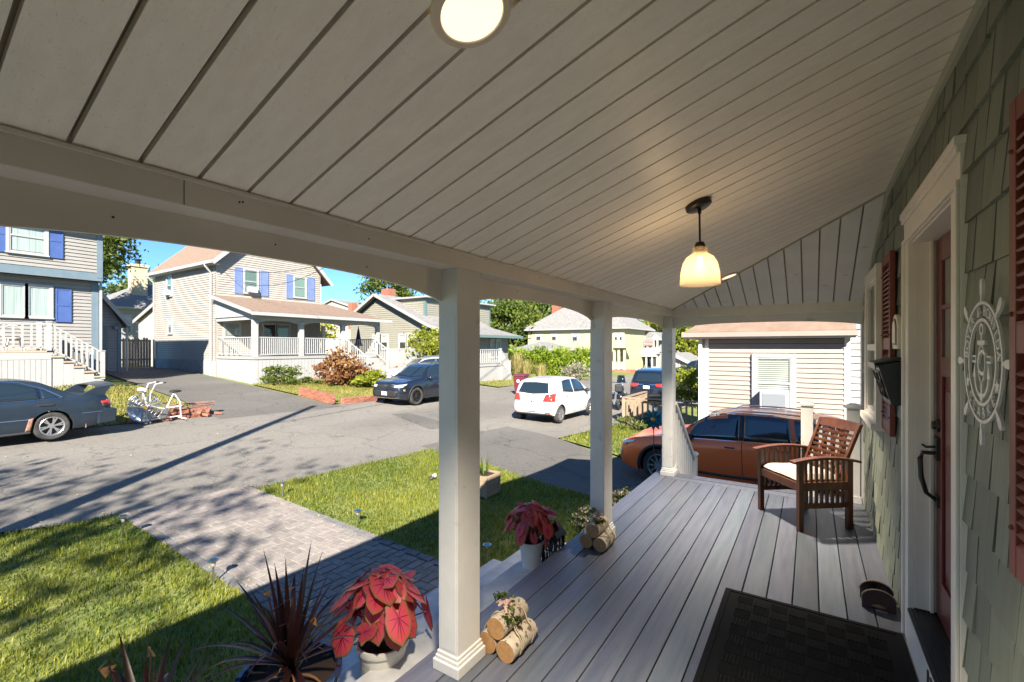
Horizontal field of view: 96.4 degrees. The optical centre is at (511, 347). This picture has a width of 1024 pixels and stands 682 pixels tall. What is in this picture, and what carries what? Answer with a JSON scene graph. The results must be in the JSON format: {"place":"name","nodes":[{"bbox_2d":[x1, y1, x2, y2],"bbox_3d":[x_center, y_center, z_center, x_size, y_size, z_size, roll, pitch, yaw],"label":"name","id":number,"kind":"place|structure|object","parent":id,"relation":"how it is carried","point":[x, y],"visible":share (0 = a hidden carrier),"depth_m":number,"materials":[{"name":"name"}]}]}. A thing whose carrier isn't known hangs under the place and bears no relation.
{"place":"outdoors","nodes":[
{"label":"outdoors","id":0,"kind":"place"},
{"bbox_2d":[31,384,186,432],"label":"grass","id":1,"kind":"structure","parent":0,"point":[128,397],"depth_m":15.66,"materials":[{"name":"green plant"}]},
{"bbox_2d":[0,512,316,681],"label":"lawn","id":2,"kind":"structure","parent":0,"point":[106,635],"depth_m":4.20,"materials":[{"name":"green plant"}]},
{"bbox_2d":[118,514,128,538],"bbox_3d":[-4.864,2.268,5.726,0.104,0.333,0.102,0,0,33],"label":"solar light","id":3,"kind":"object","parent":2,"relation":"on","point":[123,517],"visible":0.96,"depth_m":5.72,"materials":[{"name":"grey"}]},
{"bbox_2d":[207,557,218,584],"bbox_3d":[-3.116,2.359,4.776,0.104,0.302,0.102,0,0,33],"label":"solar light","id":4,"kind":"object","parent":2,"relation":"on","point":[213,560],"visible":0.98,"depth_m":4.77,"materials":[{"name":"grey"}]},
{"bbox_2d":[105,367,336,418],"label":"driveway","id":5,"kind":"structure","parent":0,"point":[232,399],"depth_m":18.84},
{"bbox_2d":[121,337,150,367],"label":"picket gate","id":6,"kind":"structure","parent":5,"relation":"on","point":[136,352],"depth_m":26.33,"materials":[{"name":"grey wood"}]},
{"bbox_2d":[168,401,221,416],"bbox_3d":[-10.067,1.945,14.432,1.199,0.439,1.421,0,0,33],"label":"brick pile","id":7,"kind":"object","parent":5,"relation":"on","point":[202,404],"visible":0.41,"depth_m":14.33,"materials":[{"name":"red brick"}]},
{"bbox_2d":[114,485,438,642],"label":"path","id":8,"kind":"structure","parent":0,"point":[236,530],"depth_m":5.72,"materials":[{"name":"grey brick"}]},
{"bbox_2d":[252,379,373,403],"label":"lawn","id":9,"kind":"structure","parent":0,"point":[323,389],"depth_m":21.80,"materials":[{"name":"green plant"}]},
{"bbox_2d":[259,363,306,384],"bbox_3d":[-11.455,1.341,22.749,2.307,1.173,2.256,0,0,33],"label":"shrub","id":10,"kind":"object","parent":9,"relation":"on","point":[291,372],"visible":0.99,"depth_m":22.43,"materials":[{"name":"green plant"}]},
{"bbox_2d":[300,376,326,383],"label":"shrub","id":11,"kind":"object","parent":9,"relation":"on","point":[309,379],"visible":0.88,"depth_m":23.44,"materials":[{"name":"green plant"}]},
{"bbox_2d":[309,346,373,384],"bbox_3d":[-8.696,0.982,24.104,3.221,2.175,3.578,0,0,33],"label":"shrub","id":12,"kind":"object","parent":9,"relation":"on","point":[346,371],"visible":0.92,"depth_m":23.52,"materials":[{"name":"brown plant"}]},
{"bbox_2d":[348,368,385,386],"bbox_3d":[-7.338,1.625,23.772,2.008,1.099,2.375,0,0,0],"label":"shrub","id":13,"kind":"object","parent":9,"relation":"on","point":[369,378],"visible":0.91,"depth_m":23.27,"materials":[{"name":"green plant"}]},
{"bbox_2d":[0,375,697,532],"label":"road","id":14,"kind":"structure","parent":0,"point":[113,469],"depth_m":10.17,"materials":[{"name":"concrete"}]},
{"bbox_2d":[0,378,116,439],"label":"parked car","id":15,"kind":"object","parent":14,"relation":"on","point":[26,406],"visible":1,"depth_m":10.40,"materials":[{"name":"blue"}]},
{"bbox_2d":[125,381,185,422],"bbox_3d":[-10.238,1.559,13.136,0.560,1.134,1.356,0,0,33],"label":"exercise bike","id":16,"kind":"object","parent":14,"relation":"on","point":[142,413],"visible":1,"depth_m":12.94,"materials":[{"name":"grey metal"}]},
{"bbox_2d":[373,361,438,404],"bbox_3d":[-3.826,1.485,20.354,2.170,1.708,4.782,0,0,33],"label":"parked car","id":17,"kind":"object","parent":14,"relation":"on","point":[415,383],"visible":0.72,"depth_m":18.90,"materials":[{"name":"blue metal"}]},
{"bbox_2d":[393,413,438,428],"bbox_3d":[-3.072,2.425,15.306,1.044,0.117,3.094,0,0,-40],"label":"road patch","id":18,"kind":"object","parent":14,"relation":"on","point":[426,422],"visible":0.86,"depth_m":15.25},
{"bbox_2d":[513,373,528,392],"bbox_3d":[0.489,1.949,24.408,0.654,1.078,0.786,0,0,25],"label":"wheeled bin","id":19,"kind":"object","parent":14,"relation":"on","point":[518,378],"visible":0.41,"depth_m":24.16,"materials":[{"name":"red plastic"}]},
{"bbox_2d":[514,376,589,422],"bbox_3d":[1.676,1.778,17.166,2.020,1.608,3.830,0,0,33],"label":"white hatchback","id":20,"kind":"object","parent":14,"relation":"on","point":[557,398],"visible":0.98,"depth_m":15.84,"materials":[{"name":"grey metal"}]},
{"bbox_2d":[612,375,628,409],"bbox_3d":[4.846,1.980,20.503,0.788,1.420,2.277,0,0,18],"label":"motorcycle","id":21,"kind":"object","parent":14,"relation":"on","point":[619,390],"visible":0.93,"depth_m":19.77,"materials":[{"name":"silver metal"}]},
{"bbox_2d":[630,367,686,398],"bbox_3d":[7.861,1.902,24.279,2.260,1.784,4.970,0,0,33],"label":"parked car","id":22,"kind":"object","parent":14,"relation":"on","point":[649,380],"visible":0.47,"depth_m":22.39,"materials":[{"name":"blue metal"}]},
{"bbox_2d":[676,360,697,376],"bbox_3d":[16.459,1.914,39.977,2.180,1.708,4.653,0,0,-27],"label":"parked car","id":23,"kind":"object","parent":14,"relation":"on","point":[693,364],"visible":0.16,"depth_m":39.88,"materials":[{"name":"blue"}]},
{"bbox_2d":[102,239,687,327],"label":"sky","id":24,"kind":"structure","parent":0,"point":[344,283],"materials":[{"name":"blue"}]},
{"bbox_2d":[0,363,840,536],"bbox_3d":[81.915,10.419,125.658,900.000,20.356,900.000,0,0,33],"label":"ground","id":25,"kind":"structure","parent":0,"point":[114,380],"depth_m":19.68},
{"bbox_2d":[0,227,105,386],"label":"house","id":26,"kind":"structure","parent":25,"relation":"on","point":[51,281],"depth_m":16.79,"materials":[{"name":"grey wood"}]},
{"bbox_2d":[0,325,25,350],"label":"patio chair","id":27,"kind":"object","parent":26,"relation":"on","point":[7,339],"visible":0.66,"depth_m":15.76,"materials":[{"name":"white plastic"}]},
{"bbox_2d":[0,281,27,317],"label":"window","id":28,"kind":"structure","parent":26,"relation":"in","point":[13,296],"depth_m":16.42,"materials":[{"name":"grey glass"}]},
{"bbox_2d":[5,227,49,257],"bbox_3d":[-17.393,-3.982,16.433,0.111,1.317,1.119,0,0,33],"label":"window","id":29,"kind":"structure","parent":26,"relation":"in","point":[25,241],"depth_m":16.44,"materials":[{"name":"grey glass"}]},
{"bbox_2d":[25,284,53,318],"bbox_3d":[-17.524,-1.693,16.965,0.111,1.274,0.786,0,0,33],"label":"window","id":30,"kind":"structure","parent":26,"relation":"in","point":[40,297],"depth_m":17.00,"materials":[{"name":"grey"}]},
{"bbox_2d":[102,282,122,295],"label":"tree","id":31,"kind":"object","parent":25,"relation":"on","point":[108,290],"visible":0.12,"depth_m":60.99,"materials":[{"name":"green plant"}]},
{"bbox_2d":[102,292,131,371],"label":"garage wing","id":32,"kind":"structure","parent":25,"relation":"on","point":[114,320],"depth_m":21.88,"materials":[{"name":"grey wood"}]},
{"bbox_2d":[102,325,107,370],"bbox_3d":[-19.290,0.046,21.644,0.040,2.208,0.281,0,0,33],"label":"door","id":33,"kind":"structure","parent":32,"relation":"in","point":[104,328],"depth_m":21.67,"materials":[{"name":"grey"}]},
{"bbox_2d":[102,235,148,288],"bbox_3d":[-30.469,-5.138,33.054,6.151,13.325,5.845,0,0,-27],"label":"tree","id":34,"kind":"object","parent":25,"relation":"on","point":[112,245],"visible":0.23,"depth_m":33.63,"materials":[{"name":"green plant"}]},
{"bbox_2d":[107,259,152,362],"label":"house","id":35,"kind":"structure","parent":25,"relation":"on","point":[133,300],"depth_m":39.76,"materials":[{"name":"white"}]},
{"bbox_2d":[121,314,132,333],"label":"window","id":36,"kind":"structure","parent":35,"relation":"in","point":[129,317],"depth_m":38.48,"materials":[{"name":"grey glass"}]},
{"bbox_2d":[108,263,158,289],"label":"tree","id":37,"kind":"object","parent":25,"relation":"on","point":[123,285],"depth_m":59.16,"materials":[{"name":"green plant"}]},
{"bbox_2d":[129,407,209,423],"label":"retaining wall","id":38,"kind":"structure","parent":25,"relation":"on","point":[189,413],"depth_m":13.95,"materials":[{"name":"brick"}]},
{"bbox_2d":[133,246,391,383],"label":"house","id":39,"kind":"structure","parent":25,"relation":"on","point":[205,312],"depth_m":25.86,"materials":[{"name":"beige"}]},
{"bbox_2d":[163,274,172,296],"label":"window","id":40,"kind":"structure","parent":39,"relation":"in","point":[168,292],"depth_m":27.27,"materials":[{"name":"grey"}]},
{"bbox_2d":[166,317,172,334],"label":"window","id":41,"kind":"structure","parent":39,"relation":"in","point":[169,320],"depth_m":27.35,"materials":[{"name":"grey glass"}]},
{"bbox_2d":[223,321,240,336],"bbox_3d":[-15.276,-0.985,24.990,0.111,0.930,0.967,0,0,33],"label":"window","id":42,"kind":"structure","parent":39,"relation":"in","point":[230,328],"depth_m":24.98,"materials":[{"name":"grey glass"}]},
{"bbox_2d":[243,268,259,294],"bbox_3d":[-14.645,-3.716,25.781,0.306,1.447,0.926,0,0,33],"label":"window","id":43,"kind":"structure","parent":39,"relation":"in","point":[249,277],"depth_m":25.77,"materials":[{"name":"grey"}]},
{"bbox_2d":[262,323,277,353],"bbox_3d":[-14.141,-0.478,26.732,0.111,1.904,0.945,0,0,33],"label":"door","id":44,"kind":"structure","parent":39,"relation":"in","point":[272,332],"depth_m":26.73,"materials":[{"name":"grey wood"}]},
{"bbox_2d":[278,323,290,353],"bbox_3d":[-13.701,-0.478,27.406,0.111,1.904,0.945,0,0,33],"label":"window","id":45,"kind":"structure","parent":39,"relation":"in","point":[284,330],"depth_m":27.49,"materials":[{"name":"grey"}]},
{"bbox_2d":[293,275,307,298],"bbox_3d":[-13.111,-3.707,28.313,0.111,1.367,0.941,0,0,33],"label":"window","id":46,"kind":"structure","parent":39,"relation":"in","point":[299,286],"depth_m":28.30,"materials":[{"name":"grey"}]},
{"bbox_2d":[298,387,335,403],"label":"retaining wall","id":47,"kind":"structure","parent":25,"relation":"on","point":[317,395],"depth_m":18.95,"materials":[{"name":"brick"}]},
{"bbox_2d":[320,323,339,352],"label":"tree","id":48,"kind":"object","parent":25,"relation":"on","point":[331,328],"visible":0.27,"depth_m":45.17,"materials":[{"name":"green plant"}]},
{"bbox_2d":[320,299,362,353],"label":"house","id":49,"kind":"structure","parent":25,"relation":"on","point":[343,304],"depth_m":98.67,"materials":[{"name":"beige wood"}]},
{"bbox_2d":[348,303,356,329],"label":"chimney stack","id":50,"kind":"object","parent":49,"relation":"attached to","point":[352,306],"visible":0.43,"depth_m":59.73,"materials":[{"name":"brick"}]},
{"bbox_2d":[340,395,381,403],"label":"retaining wall","id":51,"kind":"structure","parent":25,"relation":"on","point":[346,400],"depth_m":18.92,"materials":[{"name":"brick"}]},
{"bbox_2d":[353,275,423,303],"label":"tree","id":52,"kind":"object","parent":25,"relation":"on","point":[401,291],"visible":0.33,"depth_m":60.63,"materials":[{"name":"green plant"}]},
{"bbox_2d":[403,325,438,356],"bbox_3d":[-5.293,-0.230,28.925,3.358,2.750,4.334,0,0,5],"label":"shrub","id":53,"kind":"object","parent":25,"relation":"on","point":[430,345],"visible":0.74,"depth_m":28.41,"materials":[{"name":"green plant"}]},
{"bbox_2d":[350,288,522,381],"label":"house","id":54,"kind":"structure","parent":25,"relation":"on","point":[406,315],"depth_m":34.61,"materials":[{"name":"beige"}]},
{"bbox_2d":[380,334,388,349],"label":"window","id":55,"kind":"structure","parent":54,"relation":"in","point":[384,338],"depth_m":34.95,"materials":[{"name":"grey"}]},
{"bbox_2d":[398,334,406,348],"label":"window","id":56,"kind":"structure","parent":54,"relation":"in","point":[402,338],"depth_m":33.90,"materials":[{"name":"grey"}]},
{"bbox_2d":[490,339,495,357],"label":"window","id":57,"kind":"structure","parent":54,"relation":"in","point":[492,341],"depth_m":35.44,"materials":[{"name":"grey"}]},
{"bbox_2d":[0,0,1023,681],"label":"cottage","id":58,"kind":"structure","parent":25,"relation":"on","point":[860,162],"depth_m":1.77,"materials":[{"name":"white wood"}]},
{"bbox_2d":[98,631,215,681],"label":"potted dracaena","id":59,"kind":"object","parent":58,"relation":"on","point":[112,671],"visible":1,"depth_m":2.11,"materials":[{"name":"black"}]},
{"bbox_2d":[182,544,363,681],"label":"potted dracaena","id":60,"kind":"object","parent":58,"relation":"on","point":[295,654],"visible":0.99,"depth_m":2.48,"materials":[{"name":"black"}]},
{"bbox_2d":[327,564,432,675],"bbox_3d":[-0.787,1.663,2.733,0.567,0.695,0.441,0,0,19],"label":"potted caladium","id":61,"kind":"object","parent":58,"relation":"on","point":[385,596],"visible":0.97,"depth_m":2.60,"materials":[{"name":"red"}]},
{"bbox_2d":[430,0,511,48],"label":"ceiling light","id":62,"kind":"object","parent":58,"relation":"attached to","point":[456,23],"visible":1,"depth_m":1.05,"materials":[{"name":"beige glass"}]},
{"bbox_2d":[480,591,537,663],"bbox_3d":[-0.018,1.507,2.536,0.253,0.288,0.260,0,0,33],"label":"log bundle","id":63,"kind":"object","parent":58,"relation":"on","point":[508,634],"visible":1,"depth_m":2.46,"materials":[{"name":"brown wood"}]},
{"bbox_2d":[502,500,558,569],"bbox_3d":[0.166,1.556,3.871,0.465,0.548,0.444,0,0,11],"label":"potted caladium","id":64,"kind":"object","parent":58,"relation":"on","point":[529,526],"visible":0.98,"depth_m":3.76,"materials":[{"name":"red plant"}]},
{"bbox_2d":[542,520,565,562],"bbox_3d":[0.347,1.643,3.856,0.170,0.373,0.160,0,0,33],"label":"metal lantern","id":65,"kind":"object","parent":58,"relation":"on","point":[557,540],"visible":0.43,"depth_m":3.82,"materials":[{"name":"black metal"}]},
{"bbox_2d":[580,507,615,551],"bbox_3d":[0.719,1.504,3.823,0.253,0.294,0.240,0,0,33],"label":"log bundle","id":66,"kind":"object","parent":58,"relation":"on","point":[598,535],"visible":1,"depth_m":3.75,"materials":[{"name":"brown wood"}]},
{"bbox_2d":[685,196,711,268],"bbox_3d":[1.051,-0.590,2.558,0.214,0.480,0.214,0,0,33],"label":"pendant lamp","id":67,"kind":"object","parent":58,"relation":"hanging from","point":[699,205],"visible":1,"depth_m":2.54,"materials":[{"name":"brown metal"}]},
{"bbox_2d":[719,272,737,279],"bbox_3d":[2.246,-0.739,4.743,0.181,0.074,0.188,0,0,33],"label":"ceiling light","id":68,"kind":"object","parent":58,"relation":"attached to","point":[729,275],"visible":1,"depth_m":4.70,"materials":[{"name":"beige glass"}]},
{"bbox_2d":[693,587,917,681],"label":"doormat","id":69,"kind":"object","parent":58,"relation":"on","point":[753,638],"visible":1,"depth_m":2.50,"materials":[{"name":"rubber"}]},
{"bbox_2d":[752,417,862,531],"bbox_3d":[2.845,1.173,4.412,0.721,0.955,0.622,0,0,-5],"label":"armchair","id":70,"kind":"object","parent":58,"relation":"on","point":[805,476],"visible":1,"depth_m":4.20,"materials":[{"name":"brown wood"}]},
{"bbox_2d":[860,263,887,430],"bbox_3d":[2.905,-0.005,3.675,0.111,1.221,0.880,0,0,33],"label":"window","id":71,"kind":"structure","parent":58,"relation":"in","point":[872,414],"depth_m":3.68,"materials":[{"name":"grey"}]},
{"bbox_2d":[859,580,896,614],"bbox_3d":[2.337,1.585,2.926,0.182,0.131,0.144,0,0,33],"label":"boot brush","id":72,"kind":"object","parent":58,"relation":"on","point":[875,594],"visible":1,"depth_m":2.89,"materials":[{"name":"black"}]},
{"bbox_2d":[867,356,900,405],"bbox_3d":[2.384,0.204,2.934,0.135,0.292,0.394,0,0,33],"label":"mailbox","id":73,"kind":"object","parent":58,"relation":"attached to","point":[887,372],"visible":0.96,"depth_m":2.78,"materials":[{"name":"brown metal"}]},
{"bbox_2d":[892,314,900,348],"bbox_3d":[2.397,-0.098,2.854,0.029,0.215,0.200,0,0,33],"label":"number plaque","id":74,"kind":"object","parent":58,"relation":"attached to","point":[896,333],"visible":0.89,"depth_m":2.80,"materials":[{"name":"beige"}]},
{"bbox_2d":[917,229,950,641],"bbox_3d":[2.032,0.432,2.107,0.131,2.016,0.922,0,0,33],"label":"front door","id":75,"kind":"structure","parent":58,"relation":"in","point":[942,423],"depth_m":2.38,"materials":[{"name":"red wood"}]},
{"bbox_2d":[958,278,1008,445],"bbox_3d":[1.431,0.045,1.394,0.008,0.510,0.510,0,0,33],"label":"ship wheel sign","id":76,"kind":"object","parent":58,"relation":"attached to","point":[991,313],"visible":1,"depth_m":1.38,"materials":[{"name":"grey"}]},
{"bbox_2d":[480,299,550,357],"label":"tree","id":77,"kind":"object","parent":25,"relation":"on","point":[521,311],"visible":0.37,"depth_m":62.79,"materials":[{"name":"green plant"}]},
{"bbox_2d":[506,351,528,374],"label":"ornamental grass","id":78,"kind":"object","parent":25,"relation":"on","point":[516,360],"depth_m":36.67,"materials":[{"name":"beige plant"}]},
{"bbox_2d":[513,358,533,377],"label":"ornamental grass","id":79,"kind":"object","parent":25,"relation":"on","point":[525,370],"depth_m":35.23,"materials":[{"name":"beige plant"}]},
{"bbox_2d":[487,299,562,344],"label":"tree","id":80,"kind":"object","parent":25,"relation":"on","point":[546,312],"visible":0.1,"depth_m":68.67,"materials":[{"name":"green plant"}]},
{"bbox_2d":[532,362,549,375],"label":"ornamental grass","id":81,"kind":"object","parent":25,"relation":"on","point":[539,372],"depth_m":34.74,"materials":[{"name":"beige plant"}]},
{"bbox_2d":[508,345,589,377],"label":"tall hedge","id":82,"kind":"object","parent":25,"relation":"on","point":[561,355],"visible":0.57,"depth_m":40.55,"materials":[{"name":"green plant"}]},
{"bbox_2d":[556,359,589,380],"bbox_3d":[5.203,1.926,37.143,2.984,2.081,3.730,0,0,14],"label":"shrub","id":83,"kind":"object","parent":25,"relation":"on","point":[574,367],"visible":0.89,"depth_m":36.63,"materials":[{"name":"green plant"}]},
{"bbox_2d":[514,305,655,372],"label":"house","id":84,"kind":"structure","parent":25,"relation":"on","point":[563,327],"depth_m":56.95,"materials":[{"name":"yellow"}]},
{"bbox_2d":[641,332,661,367],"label":"house","id":85,"kind":"structure","parent":25,"relation":"on","point":[652,355],"depth_m":59.54,"materials":[{"name":"white"}]},
{"bbox_2d":[639,319,677,332],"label":"tree","id":86,"kind":"object","parent":25,"relation":"on","point":[657,328],"visible":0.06,"depth_m":88.40,"materials":[{"name":"green plant"}]},
{"bbox_2d":[622,391,697,425],"bbox_3d":[6.075,2.395,16.799,3.270,1.210,2.720,0,0,33],"label":"fence","id":87,"kind":"object","parent":25,"relation":"on","point":[636,406],"visible":0.55,"depth_m":16.36,"materials":[{"name":"wood"}]},
{"bbox_2d":[676,364,697,408],"bbox_3d":[7.454,1.701,19.568,1.922,1.933,1.854,0,0,33],"label":"shrub","id":88,"kind":"object","parent":25,"relation":"on","point":[690,381],"visible":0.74,"depth_m":19.23,"materials":[{"name":"green plant"}]},
{"bbox_2d":[676,326,697,355],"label":"tree","id":89,"kind":"object","parent":25,"relation":"on","point":[693,348],"visible":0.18,"depth_m":51.76,"materials":[{"name":"green plant"}]},
{"bbox_2d":[676,352,697,366],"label":"house","id":90,"kind":"structure","parent":25,"relation":"on","point":[683,358],"depth_m":44.92,"materials":[{"name":"beige"}]},
{"bbox_2d":[676,325,697,351],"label":"tree","id":91,"kind":"object","parent":25,"relation":"on","point":[680,330],"visible":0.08,"depth_m":57.95,"materials":[{"name":"green plant"}]},
{"bbox_2d":[681,321,859,419],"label":"house","id":92,"kind":"structure","parent":25,"relation":"on","point":[816,363],"depth_m":11.16,"materials":[{"name":"white"}]},
{"bbox_2d":[758,390,789,409],"bbox_3d":[6.367,1.280,11.155,0.746,0.460,0.356,0,0,33],"label":"air conditioner","id":93,"kind":"object","parent":92,"relation":"in","point":[779,398],"visible":0.76,"depth_m":11.01,"materials":[{"name":"grey"}]},
{"bbox_2d":[752,353,795,410],"bbox_3d":[6.434,0.870,11.258,0.986,1.440,0.111,0,0,33],"label":"window","id":94,"kind":"structure","parent":92,"relation":"in","point":[770,371],"depth_m":11.26,"materials":[{"name":"grey"}]},
{"bbox_2d":[255,448,612,566],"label":"lawn","id":95,"kind":"structure","parent":0,"point":[366,527],"depth_m":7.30,"materials":[{"name":"green plant"}]},
{"bbox_2d":[5,402,429,604],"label":"leaf litter","id":96,"kind":"object","parent":95,"relation":"on","point":[218,496],"visible":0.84,"depth_m":6.52,"materials":[{"name":"plant"}]},
{"bbox_2d":[480,453,500,498],"bbox_3d":[-0.474,2.175,7.994,0.483,0.774,0.579,0,0,33],"label":"wooden planter","id":97,"kind":"object","parent":95,"relation":"on","point":[490,482],"visible":0.77,"depth_m":7.90,"materials":[{"name":"beige wood"}]},
{"bbox_2d":[567,505,589,538],"bbox_3d":[0.923,2.179,5.066,0.565,0.920,0.556,0,0,33],"label":"sedum plant","id":98,"kind":"object","parent":95,"relation":"on","point":[584,516],"visible":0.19,"depth_m":5.07,"materials":[{"name":"green plant"}]},
{"bbox_2d":[612,485,631,505],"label":"sedum plant","id":99,"kind":"object","parent":95,"relation":"on","point":[621,493],"visible":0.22,"depth_m":5.79,"materials":[{"name":"green plant"}]},
{"bbox_2d":[480,386,502,390],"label":"driveway","id":100,"kind":"structure","parent":0,"point":[483,388],"depth_m":26.95,"materials":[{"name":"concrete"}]},
{"bbox_2d":[380,355,438,379],"bbox_3d":[-4.804,1.339,26.064,5.060,1.743,2.280,0,0,-29],"label":"parked car","id":101,"kind":"object","parent":100,"relation":"on","point":[395,371],"visible":0.16,"depth_m":25.32,"materials":[{"name":"grey metal"}]},
{"bbox_2d":[386,347,437,368],"bbox_3d":[-5.785,1.020,28.847,0.120,2.060,5.400,0,0,33],"label":"panel fence","id":102,"kind":"object","parent":100,"relation":"on","point":[397,357],"visible":0.27,"depth_m":27.35,"materials":[{"name":"white wood"}]},
{"bbox_2d":[480,379,513,386],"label":"grass","id":103,"kind":"structure","parent":0,"point":[503,383],"depth_m":30.11,"materials":[{"name":"green plant"}]},
{"bbox_2d":[423,426,647,498],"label":"driveway","id":104,"kind":"structure","parent":0,"point":[557,462],"depth_m":11.01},
{"bbox_2d":[480,431,530,443],"bbox_3d":[-0.789,2.529,13.347,1.649,0.116,2.177,0,0,-44],"label":"road patch","id":105,"kind":"object","parent":104,"relation":"on","point":[486,437],"visible":0.47,"depth_m":12.95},
{"bbox_2d":[643,407,661,472],"bbox_3d":[2.510,1.982,8.134,0.420,1.833,0.087,0,0,33],"label":"garden spinner","id":106,"kind":"object","parent":104,"relation":"on","point":[653,422],"visible":0.94,"depth_m":8.15,"materials":[{"name":"blue metal"}]},
{"bbox_2d":[620,405,845,495],"bbox_3d":[4.880,2.120,9.944,4.731,1.660,2.200,0,0,33],"label":"parked car","id":107,"kind":"object","parent":104,"relation":"on","point":[724,441],"visible":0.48,"depth_m":9.27,"materials":[{"name":"orange metal"}]},
{"bbox_2d":[560,423,643,455],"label":"lawn","id":108,"kind":"structure","parent":0,"point":[617,452],"depth_m":13.72,"materials":[{"name":"green plant"}]},
{"bbox_2d":[614,415,650,430],"bbox_3d":[4.368,2.640,15.798,1.673,0.505,1.311,0,0,17],"label":"shrub","id":109,"kind":"object","parent":108,"relation":"on","point":[641,425],"visible":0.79,"depth_m":15.77,"materials":[{"name":"green plant"}]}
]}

